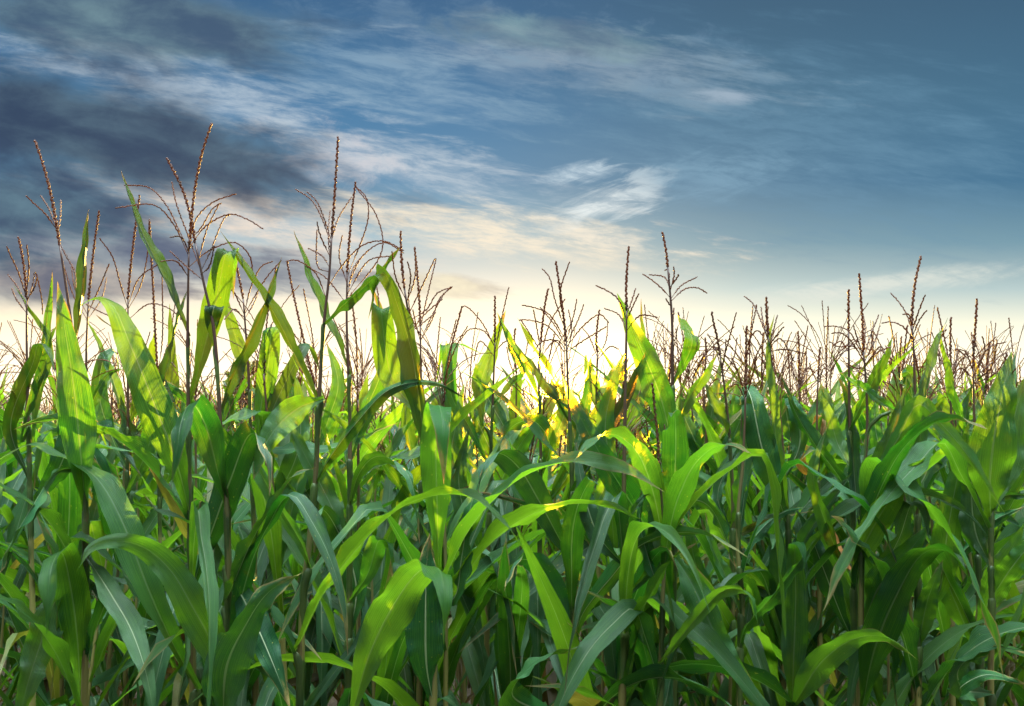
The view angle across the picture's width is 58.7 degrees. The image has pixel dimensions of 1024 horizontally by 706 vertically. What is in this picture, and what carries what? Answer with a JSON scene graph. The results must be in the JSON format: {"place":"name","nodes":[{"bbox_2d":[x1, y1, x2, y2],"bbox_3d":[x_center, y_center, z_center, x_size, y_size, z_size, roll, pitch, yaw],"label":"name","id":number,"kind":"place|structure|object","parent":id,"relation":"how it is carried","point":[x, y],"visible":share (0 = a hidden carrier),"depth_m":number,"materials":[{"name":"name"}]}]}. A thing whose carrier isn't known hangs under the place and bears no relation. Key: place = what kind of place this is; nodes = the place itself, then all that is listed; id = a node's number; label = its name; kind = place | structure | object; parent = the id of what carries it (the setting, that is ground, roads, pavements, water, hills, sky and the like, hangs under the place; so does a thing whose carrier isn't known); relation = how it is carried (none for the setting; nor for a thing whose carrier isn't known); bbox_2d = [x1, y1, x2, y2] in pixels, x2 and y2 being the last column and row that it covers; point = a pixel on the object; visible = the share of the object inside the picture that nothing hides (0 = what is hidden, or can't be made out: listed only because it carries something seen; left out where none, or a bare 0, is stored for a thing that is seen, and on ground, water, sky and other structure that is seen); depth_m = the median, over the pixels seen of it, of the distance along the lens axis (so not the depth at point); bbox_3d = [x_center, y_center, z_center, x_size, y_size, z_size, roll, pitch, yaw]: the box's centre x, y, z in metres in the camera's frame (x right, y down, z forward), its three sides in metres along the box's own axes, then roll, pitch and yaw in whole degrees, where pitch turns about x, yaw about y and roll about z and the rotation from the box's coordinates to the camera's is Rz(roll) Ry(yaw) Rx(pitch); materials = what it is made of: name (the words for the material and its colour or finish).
{"place":"outdoors","nodes":[
{"label":"outdoors","id":0,"kind":"place"},
{"bbox_2d":[0,551,1017,705],"bbox_3d":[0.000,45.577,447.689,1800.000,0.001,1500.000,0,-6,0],"label":"ground","id":1,"kind":"structure","parent":0,"point":[332,701],"depth_m":5.51,"materials":[{"name":"soil"}]},
{"bbox_2d":[0,351,40,643],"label":"corn plant","id":2,"kind":"object","parent":1,"relation":"on","point":[16,483],"visible":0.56,"depth_m":3.35,"materials":[{"name":"green plant"}]},
{"bbox_2d":[0,319,89,689],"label":"corn plant","id":3,"kind":"object","parent":1,"relation":"on","point":[9,468],"visible":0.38,"depth_m":3.61,"materials":[{"name":"green plant"}]},
{"bbox_2d":[3,237,91,705],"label":"corn plant","id":4,"kind":"object","parent":1,"relation":"on","point":[39,363],"visible":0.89,"depth_m":2.33,"materials":[{"name":"green plant"}]},
{"bbox_2d":[0,417,97,705],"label":"corn plant","id":5,"kind":"object","parent":1,"relation":"on","point":[13,661],"visible":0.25,"depth_m":2.75,"materials":[{"name":"green plant"}]},
{"bbox_2d":[0,317,130,705],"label":"corn plant","id":6,"kind":"object","parent":1,"relation":"on","point":[65,502],"visible":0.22,"depth_m":2.51,"materials":[{"name":"green plant"}]},
{"bbox_2d":[0,361,135,699],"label":"corn plant","id":7,"kind":"object","parent":1,"relation":"on","point":[15,516],"visible":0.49,"depth_m":2.84,"materials":[{"name":"green plant"}]},
{"bbox_2d":[0,140,155,705],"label":"corn plant","id":8,"kind":"object","parent":1,"relation":"on","point":[63,578],"visible":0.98,"depth_m":1.92,"materials":[{"name":"green plant"}]},
{"bbox_2d":[0,308,167,705],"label":"corn plant","id":9,"kind":"object","parent":1,"relation":"on","point":[103,451],"visible":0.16,"depth_m":3.56,"materials":[{"name":"green plant"}]},
{"bbox_2d":[0,572,184,705],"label":"corn plant","id":10,"kind":"object","parent":1,"relation":"on","point":[104,676],"visible":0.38,"depth_m":2.58,"materials":[{"name":"green plant"}]},
{"bbox_2d":[49,210,141,705],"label":"corn plant","id":11,"kind":"object","parent":1,"relation":"on","point":[96,395],"visible":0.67,"depth_m":2.60,"materials":[{"name":"green plant"}]},
{"bbox_2d":[0,376,205,705],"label":"corn plant","id":12,"kind":"object","parent":1,"relation":"on","point":[99,529],"visible":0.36,"depth_m":2.62,"materials":[{"name":"green plant"}]},
{"bbox_2d":[0,468,211,705],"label":"corn plant","id":13,"kind":"object","parent":1,"relation":"on","point":[112,697],"visible":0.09,"depth_m":2.63,"materials":[{"name":"green plant"}]},
{"bbox_2d":[0,452,243,705],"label":"corn plant","id":14,"kind":"object","parent":1,"relation":"on","point":[154,532],"visible":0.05,"depth_m":3.10,"materials":[{"name":"green plant"}]},
{"bbox_2d":[0,356,256,705],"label":"corn plant","id":15,"kind":"object","parent":1,"relation":"on","point":[10,573],"visible":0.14,"depth_m":2.99,"materials":[{"name":"green plant"}]},
{"bbox_2d":[0,123,271,705],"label":"corn plant","id":16,"kind":"object","parent":1,"relation":"on","point":[158,410],"visible":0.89,"depth_m":1.93,"materials":[{"name":"green plant"}]},
{"bbox_2d":[90,332,184,703],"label":"corn plant","id":17,"kind":"object","parent":1,"relation":"on","point":[152,484],"visible":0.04,"depth_m":3.62,"materials":[{"name":"green plant"}]},
{"bbox_2d":[0,439,331,705],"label":"corn plant","id":18,"kind":"object","parent":1,"relation":"on","point":[107,629],"visible":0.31,"depth_m":2.40,"materials":[{"name":"green plant"}]},
{"bbox_2d":[100,220,285,705],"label":"corn plant","id":19,"kind":"object","parent":1,"relation":"on","point":[172,377],"visible":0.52,"depth_m":2.70,"materials":[{"name":"green plant"}]},
{"bbox_2d":[86,195,305,705],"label":"corn plant","id":20,"kind":"object","parent":1,"relation":"on","point":[103,412],"visible":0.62,"depth_m":2.70,"materials":[{"name":"green plant"}]},
{"bbox_2d":[33,318,370,702],"bbox_3d":[-0.973,0.796,2.845,1.389,1.974,0.377,-3,-6,24],"label":"corn plant","id":21,"kind":"object","parent":1,"relation":"on","point":[247,526],"visible":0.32,"depth_m":2.77,"materials":[{"name":"green plant"}]},
{"bbox_2d":[96,260,318,705],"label":"corn plant","id":22,"kind":"object","parent":1,"relation":"on","point":[277,395],"visible":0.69,"depth_m":2.46,"materials":[{"name":"green plant"}]},
{"bbox_2d":[100,509,320,705],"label":"corn plant","id":23,"kind":"object","parent":1,"relation":"on","point":[253,674],"visible":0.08,"depth_m":2.28,"materials":[{"name":"green plant"}]},
{"bbox_2d":[77,157,347,705],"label":"corn plant","id":24,"kind":"object","parent":1,"relation":"on","point":[246,633],"visible":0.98,"depth_m":1.78,"materials":[{"name":"green plant"}]},
{"bbox_2d":[143,370,328,705],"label":"corn plant","id":25,"kind":"object","parent":1,"relation":"on","point":[160,661],"visible":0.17,"depth_m":2.25,"materials":[{"name":"green plant"}]},
{"bbox_2d":[36,494,455,705],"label":"corn plant","id":26,"kind":"object","parent":1,"relation":"on","point":[417,545],"visible":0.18,"depth_m":2.50,"materials":[{"name":"green plant"}]},
{"bbox_2d":[133,350,417,705],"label":"corn plant","id":27,"kind":"object","parent":1,"relation":"on","point":[242,534],"visible":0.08,"depth_m":2.76,"materials":[{"name":"green plant"}]},
{"bbox_2d":[132,268,419,705],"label":"corn plant","id":28,"kind":"object","parent":1,"relation":"on","point":[276,545],"visible":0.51,"depth_m":2.36,"materials":[{"name":"green plant"}]},
{"bbox_2d":[234,377,337,696],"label":"corn plant","id":29,"kind":"object","parent":1,"relation":"on","point":[295,568],"visible":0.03,"depth_m":3.11,"materials":[{"name":"green plant"}]},
{"bbox_2d":[95,288,496,686],"bbox_3d":[-0.617,0.779,2.806,1.404,2.000,0.395,0,-6,5],"label":"corn plant","id":30,"kind":"object","parent":1,"relation":"on","point":[391,418],"visible":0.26,"depth_m":2.84,"materials":[{"name":"green plant"}]},
{"bbox_2d":[164,388,452,701],"bbox_3d":[-0.624,0.960,3.138,1.304,1.706,0.339,2,-6,-20],"label":"corn plant","id":31,"kind":"object","parent":1,"relation":"on","point":[425,519],"visible":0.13,"depth_m":3.18,"materials":[{"name":"green plant"}]},
{"bbox_2d":[283,262,367,705],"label":"corn plant","id":32,"kind":"object","parent":1,"relation":"on","point":[333,406],"visible":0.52,"depth_m":2.74,"materials":[{"name":"green plant"}]},
{"bbox_2d":[90,292,563,705],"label":"corn plant","id":33,"kind":"object","parent":1,"relation":"on","point":[485,562],"visible":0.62,"depth_m":2.33,"materials":[{"name":"green plant"}]},
{"bbox_2d":[132,136,524,705],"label":"corn plant","id":34,"kind":"object","parent":1,"relation":"on","point":[285,417],"visible":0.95,"depth_m":1.93,"materials":[{"name":"green plant"}]},
{"bbox_2d":[251,181,419,705],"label":"corn plant","id":35,"kind":"object","parent":1,"relation":"on","point":[359,574],"visible":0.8,"depth_m":2.23,"materials":[{"name":"green plant"}]},
{"bbox_2d":[299,369,392,705],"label":"corn plant","id":36,"kind":"object","parent":1,"relation":"on","point":[339,691],"visible":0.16,"depth_m":3.60,"materials":[{"name":"green plant"}]},
{"bbox_2d":[235,325,465,691],"bbox_3d":[-0.793,0.883,4.060,1.444,2.038,0.411,-1,-6,6],"label":"corn plant","id":37,"kind":"object","parent":1,"relation":"on","point":[390,433],"visible":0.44,"depth_m":4.17,"materials":[{"name":"green plant"}]},
{"bbox_2d":[287,388,451,705],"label":"corn plant","id":38,"kind":"object","parent":1,"relation":"on","point":[336,696],"visible":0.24,"depth_m":3.32,"materials":[{"name":"green plant"}]},
{"bbox_2d":[304,420,477,705],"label":"corn plant","id":39,"kind":"object","parent":1,"relation":"on","point":[410,534],"visible":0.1,"depth_m":2.89,"materials":[{"name":"green plant"}]},
{"bbox_2d":[273,421,516,705],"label":"corn plant","id":40,"kind":"object","parent":1,"relation":"on","point":[390,665],"visible":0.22,"depth_m":2.30,"materials":[{"name":"green plant"}]},
{"bbox_2d":[284,524,531,705],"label":"corn plant","id":41,"kind":"object","parent":1,"relation":"on","point":[477,589],"visible":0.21,"depth_m":2.44,"materials":[{"name":"green plant"}]},
{"bbox_2d":[233,356,586,699],"bbox_3d":[-0.211,0.889,2.757,1.301,1.772,0.283,3,-6,-26],"label":"corn plant","id":42,"kind":"object","parent":1,"relation":"on","point":[496,508],"visible":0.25,"depth_m":2.83,"materials":[{"name":"green plant"}]},
{"bbox_2d":[189,306,641,705],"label":"corn plant","id":43,"kind":"object","parent":1,"relation":"on","point":[392,688],"visible":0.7,"depth_m":2.29,"materials":[{"name":"green plant"}]},
{"bbox_2d":[340,377,537,705],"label":"corn plant","id":44,"kind":"object","parent":1,"relation":"on","point":[508,505],"visible":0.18,"depth_m":2.90,"materials":[{"name":"green plant"}]},
{"bbox_2d":[393,246,489,705],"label":"corn plant","id":45,"kind":"object","parent":1,"relation":"on","point":[467,602],"visible":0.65,"depth_m":2.53,"materials":[{"name":"green plant"}]},
{"bbox_2d":[298,319,605,702],"bbox_3d":[-0.247,0.848,3.262,1.352,1.952,0.361,-3,-6,27],"label":"corn plant","id":46,"kind":"object","parent":1,"relation":"on","point":[472,471],"visible":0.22,"depth_m":3.32,"materials":[{"name":"green plant"}]},
{"bbox_2d":[323,313,609,704],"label":"corn plant","id":47,"kind":"object","parent":1,"relation":"on","point":[364,487],"visible":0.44,"depth_m":3.90,"materials":[{"name":"green plant"}]},
{"bbox_2d":[1,372,978,620],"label":"corn field","id":48,"kind":"structure","parent":1,"relation":"on","point":[552,423],"depth_m":6.93,"materials":[{"name":"green plant"}]},
{"bbox_2d":[337,230,663,705],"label":"corn plant","id":49,"kind":"object","parent":1,"relation":"on","point":[416,599],"visible":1,"depth_m":1.82,"materials":[{"name":"green plant"}]},
{"bbox_2d":[407,602,602,705],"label":"corn plant","id":50,"kind":"object","parent":1,"relation":"on","point":[470,657],"visible":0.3,"depth_m":2.50,"materials":[{"name":"green plant"}]},
{"bbox_2d":[431,287,596,693],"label":"corn plant","id":51,"kind":"object","parent":1,"relation":"on","point":[484,369],"visible":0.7,"depth_m":2.59,"materials":[{"name":"green plant"}]},
{"bbox_2d":[464,435,571,705],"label":"corn plant","id":52,"kind":"object","parent":1,"relation":"on","point":[517,589],"visible":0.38,"depth_m":2.23,"materials":[{"name":"green plant"}]},
{"bbox_2d":[467,328,600,604],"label":"corn plant","id":53,"kind":"object","parent":1,"relation":"on","point":[500,418],"visible":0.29,"depth_m":2.89,"materials":[{"name":"green plant"}]},
{"bbox_2d":[489,323,616,705],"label":"corn plant","id":54,"kind":"object","parent":1,"relation":"on","point":[549,696],"visible":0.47,"depth_m":2.60,"materials":[{"name":"green plant"}]},
{"bbox_2d":[496,288,631,700],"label":"corn plant","id":55,"kind":"object","parent":1,"relation":"on","point":[562,478],"visible":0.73,"depth_m":2.48,"materials":[{"name":"green plant"}]},
{"bbox_2d":[481,328,707,642],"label":"corn plant","id":56,"kind":"object","parent":1,"relation":"on","point":[525,408],"visible":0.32,"depth_m":3.40,"materials":[{"name":"green plant"}]},
{"bbox_2d":[487,526,702,705],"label":"corn plant","id":57,"kind":"object","parent":1,"relation":"on","point":[558,619],"visible":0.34,"depth_m":2.02,"materials":[{"name":"green plant"}]},
{"bbox_2d":[533,376,676,705],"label":"corn plant","id":58,"kind":"object","parent":1,"relation":"on","point":[577,699],"visible":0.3,"depth_m":2.10,"materials":[{"name":"green plant"}]},
{"bbox_2d":[478,261,747,705],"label":"corn plant","id":59,"kind":"object","parent":1,"relation":"on","point":[566,537],"visible":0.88,"depth_m":2.03,"materials":[{"name":"green plant"}]},
{"bbox_2d":[551,303,708,695],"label":"corn plant","id":60,"kind":"object","parent":1,"relation":"on","point":[640,400],"visible":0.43,"depth_m":2.80,"materials":[{"name":"green plant"}]},
{"bbox_2d":[482,393,809,698],"bbox_3d":[0.342,0.955,2.846,0.572,1.659,1.453,5,-7,-39],"label":"corn plant","id":61,"kind":"object","parent":1,"relation":"on","point":[747,529],"visible":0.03,"depth_m":2.59,"materials":[{"name":"green plant"}]},
{"bbox_2d":[561,231,751,705],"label":"corn plant","id":62,"kind":"object","parent":1,"relation":"on","point":[675,445],"visible":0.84,"depth_m":1.99,"materials":[{"name":"green plant"}]},
{"bbox_2d":[575,337,740,681],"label":"corn plant","id":63,"kind":"object","parent":1,"relation":"on","point":[692,431],"visible":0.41,"depth_m":2.74,"materials":[{"name":"green plant"}]},
{"bbox_2d":[568,535,748,705],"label":"corn plant","id":64,"kind":"object","parent":1,"relation":"on","point":[598,664],"visible":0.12,"depth_m":2.45,"materials":[{"name":"green plant"}]},
{"bbox_2d":[458,308,874,705],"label":"corn plant","id":65,"kind":"object","parent":1,"relation":"on","point":[536,430],"visible":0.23,"depth_m":2.43,"materials":[{"name":"green plant"}]},
{"bbox_2d":[564,246,769,705],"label":"corn plant","id":66,"kind":"object","parent":1,"relation":"on","point":[595,521],"visible":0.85,"depth_m":1.88,"materials":[{"name":"green plant"}]},
{"bbox_2d":[553,383,786,705],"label":"corn plant","id":67,"kind":"object","parent":1,"relation":"on","point":[681,497],"visible":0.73,"depth_m":1.82,"materials":[{"name":"green plant"}]},
{"bbox_2d":[569,311,796,705],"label":"corn plant","id":68,"kind":"object","parent":1,"relation":"on","point":[721,390],"visible":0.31,"depth_m":3.94,"materials":[{"name":"green plant"}]},
{"bbox_2d":[525,310,869,705],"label":"corn plant","id":69,"kind":"object","parent":1,"relation":"on","point":[702,527],"visible":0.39,"depth_m":2.88,"materials":[{"name":"green plant"}]},
{"bbox_2d":[581,350,815,692],"bbox_3d":[0.783,0.893,3.479,1.196,1.905,0.316,-5,-8,42],"label":"corn plant","id":70,"kind":"object","parent":1,"relation":"on","point":[698,545],"visible":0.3,"depth_m":3.55,"materials":[{"name":"green plant"}]},
{"bbox_2d":[480,304,943,705],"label":"corn plant","id":71,"kind":"object","parent":1,"relation":"on","point":[685,648],"visible":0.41,"depth_m":2.39,"materials":[{"name":"green plant"}]},
{"bbox_2d":[531,325,896,705],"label":"corn plant","id":72,"kind":"object","parent":1,"relation":"on","point":[766,604],"visible":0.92,"depth_m":2.00,"materials":[{"name":"green plant"}]},
{"bbox_2d":[683,311,776,705],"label":"corn plant","id":73,"kind":"object","parent":1,"relation":"on","point":[752,645],"visible":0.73,"depth_m":2.26,"materials":[{"name":"green plant"}]},
{"bbox_2d":[675,306,810,645],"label":"corn plant","id":74,"kind":"object","parent":1,"relation":"on","point":[794,493],"visible":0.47,"depth_m":2.73,"materials":[{"name":"green plant"}]},
{"bbox_2d":[678,550,848,705],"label":"corn plant","id":75,"kind":"object","parent":1,"relation":"on","point":[728,617],"visible":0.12,"depth_m":2.27,"materials":[{"name":"green plant"}]},
{"bbox_2d":[515,311,1023,705],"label":"corn plant","id":76,"kind":"object","parent":1,"relation":"on","point":[813,625],"visible":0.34,"depth_m":2.35,"materials":[{"name":"green plant"}]},
{"bbox_2d":[675,348,887,602],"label":"corn plant","id":77,"kind":"object","parent":1,"relation":"on","point":[699,421],"visible":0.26,"depth_m":3.43,"materials":[{"name":"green plant"}]},
{"bbox_2d":[745,331,850,586],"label":"corn plant","id":78,"kind":"object","parent":1,"relation":"on","point":[811,414],"visible":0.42,"depth_m":2.75,"materials":[{"name":"green plant"}]},
{"bbox_2d":[577,306,1023,705],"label":"corn plant","id":79,"kind":"object","parent":1,"relation":"on","point":[937,456],"visible":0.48,"depth_m":2.54,"materials":[{"name":"green plant"}]},
{"bbox_2d":[719,301,894,699],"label":"corn plant","id":80,"kind":"object","parent":1,"relation":"on","point":[833,677],"visible":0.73,"depth_m":2.89,"materials":[{"name":"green plant"}]},
{"bbox_2d":[607,273,1013,705],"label":"corn plant","id":81,"kind":"object","parent":1,"relation":"on","point":[885,612],"visible":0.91,"depth_m":1.97,"materials":[{"name":"green plant"}]},
{"bbox_2d":[678,347,944,705],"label":"corn plant","id":82,"kind":"object","parent":1,"relation":"on","point":[821,428],"visible":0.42,"depth_m":2.40,"materials":[{"name":"green plant"}]},
{"bbox_2d":[655,296,987,705],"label":"corn plant","id":83,"kind":"object","parent":1,"relation":"on","point":[809,674],"visible":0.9,"depth_m":2.02,"materials":[{"name":"green plant"}]},
{"bbox_2d":[639,520,1016,705],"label":"corn plant","id":84,"kind":"object","parent":1,"relation":"on","point":[683,690],"visible":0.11,"depth_m":2.44,"materials":[{"name":"green plant"}]},
{"bbox_2d":[657,512,1023,705],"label":"corn plant","id":85,"kind":"object","parent":1,"relation":"on","point":[903,671],"visible":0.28,"depth_m":2.25,"materials":[{"name":"green plant"}]},
{"bbox_2d":[678,315,1023,705],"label":"corn plant","id":86,"kind":"object","parent":1,"relation":"on","point":[1009,531],"visible":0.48,"depth_m":2.46,"materials":[{"name":"green plant"}]},
{"bbox_2d":[800,310,926,675],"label":"corn plant","id":87,"kind":"object","parent":1,"relation":"on","point":[862,423],"visible":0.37,"depth_m":3.90,"materials":[{"name":"green plant"}]},
{"bbox_2d":[785,336,942,705],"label":"corn plant","id":88,"kind":"object","parent":1,"relation":"on","point":[876,434],"visible":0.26,"depth_m":2.79,"materials":[{"name":"green plant"}]},
{"bbox_2d":[720,334,1023,705],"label":"corn plant","id":89,"kind":"object","parent":1,"relation":"on","point":[939,485],"visible":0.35,"depth_m":3.04,"materials":[{"name":"green plant"}]},
{"bbox_2d":[780,289,1002,705],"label":"corn plant","id":90,"kind":"object","parent":1,"relation":"on","point":[876,474],"visible":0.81,"depth_m":2.03,"materials":[{"name":"green plant"}]},
{"bbox_2d":[767,333,1023,705],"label":"corn plant","id":91,"kind":"object","parent":1,"relation":"on","point":[1018,503],"visible":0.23,"depth_m":2.94,"materials":[{"name":"green plant"}]},
{"bbox_2d":[810,307,1023,705],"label":"corn plant","id":92,"kind":"object","parent":1,"relation":"on","point":[1016,486],"visible":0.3,"depth_m":2.44,"materials":[{"name":"green plant"}]},
{"bbox_2d":[822,592,1023,705],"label":"corn plant","id":93,"kind":"object","parent":1,"relation":"on","point":[943,690],"visible":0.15,"depth_m":2.53,"materials":[{"name":"green plant"}]},
{"bbox_2d":[823,351,1023,705],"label":"corn plant","id":94,"kind":"object","parent":1,"relation":"on","point":[996,445],"visible":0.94,"depth_m":1.95,"materials":[{"name":"green plant"}]},
{"bbox_2d":[832,256,1023,705],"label":"corn plant","id":95,"kind":"object","parent":1,"relation":"on","point":[928,598],"visible":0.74,"depth_m":1.98,"materials":[{"name":"green plant"}]},
{"bbox_2d":[847,298,1023,705],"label":"corn plant","id":96,"kind":"object","parent":1,"relation":"on","point":[954,600],"visible":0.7,"depth_m":2.03,"materials":[{"name":"green plant"}]},
{"bbox_2d":[856,317,1023,705],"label":"corn plant","id":97,"kind":"object","parent":1,"relation":"on","point":[943,617],"visible":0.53,"depth_m":2.28,"materials":[{"name":"green plant"}]},
{"bbox_2d":[911,334,1023,703],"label":"corn plant","id":98,"kind":"object","parent":1,"relation":"on","point":[1019,515],"visible":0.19,"depth_m":3.23,"materials":[{"name":"green plant"}]},
{"bbox_2d":[911,511,1023,653],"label":"corn plant","id":99,"kind":"object","parent":1,"relation":"on","point":[1001,608],"visible":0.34,"depth_m":2.34,"materials":[{"name":"green plant"}]},
{"bbox_2d":[928,365,1023,705],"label":"corn plant","id":100,"kind":"object","parent":1,"relation":"on","point":[970,595],"visible":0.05,"depth_m":2.48,"materials":[{"name":"green plant"}]},
{"bbox_2d":[0,0,1023,429],"label":"sky","id":101,"kind":"structure","parent":0,"point":[785,152],"materials":[{"name":"blue"}]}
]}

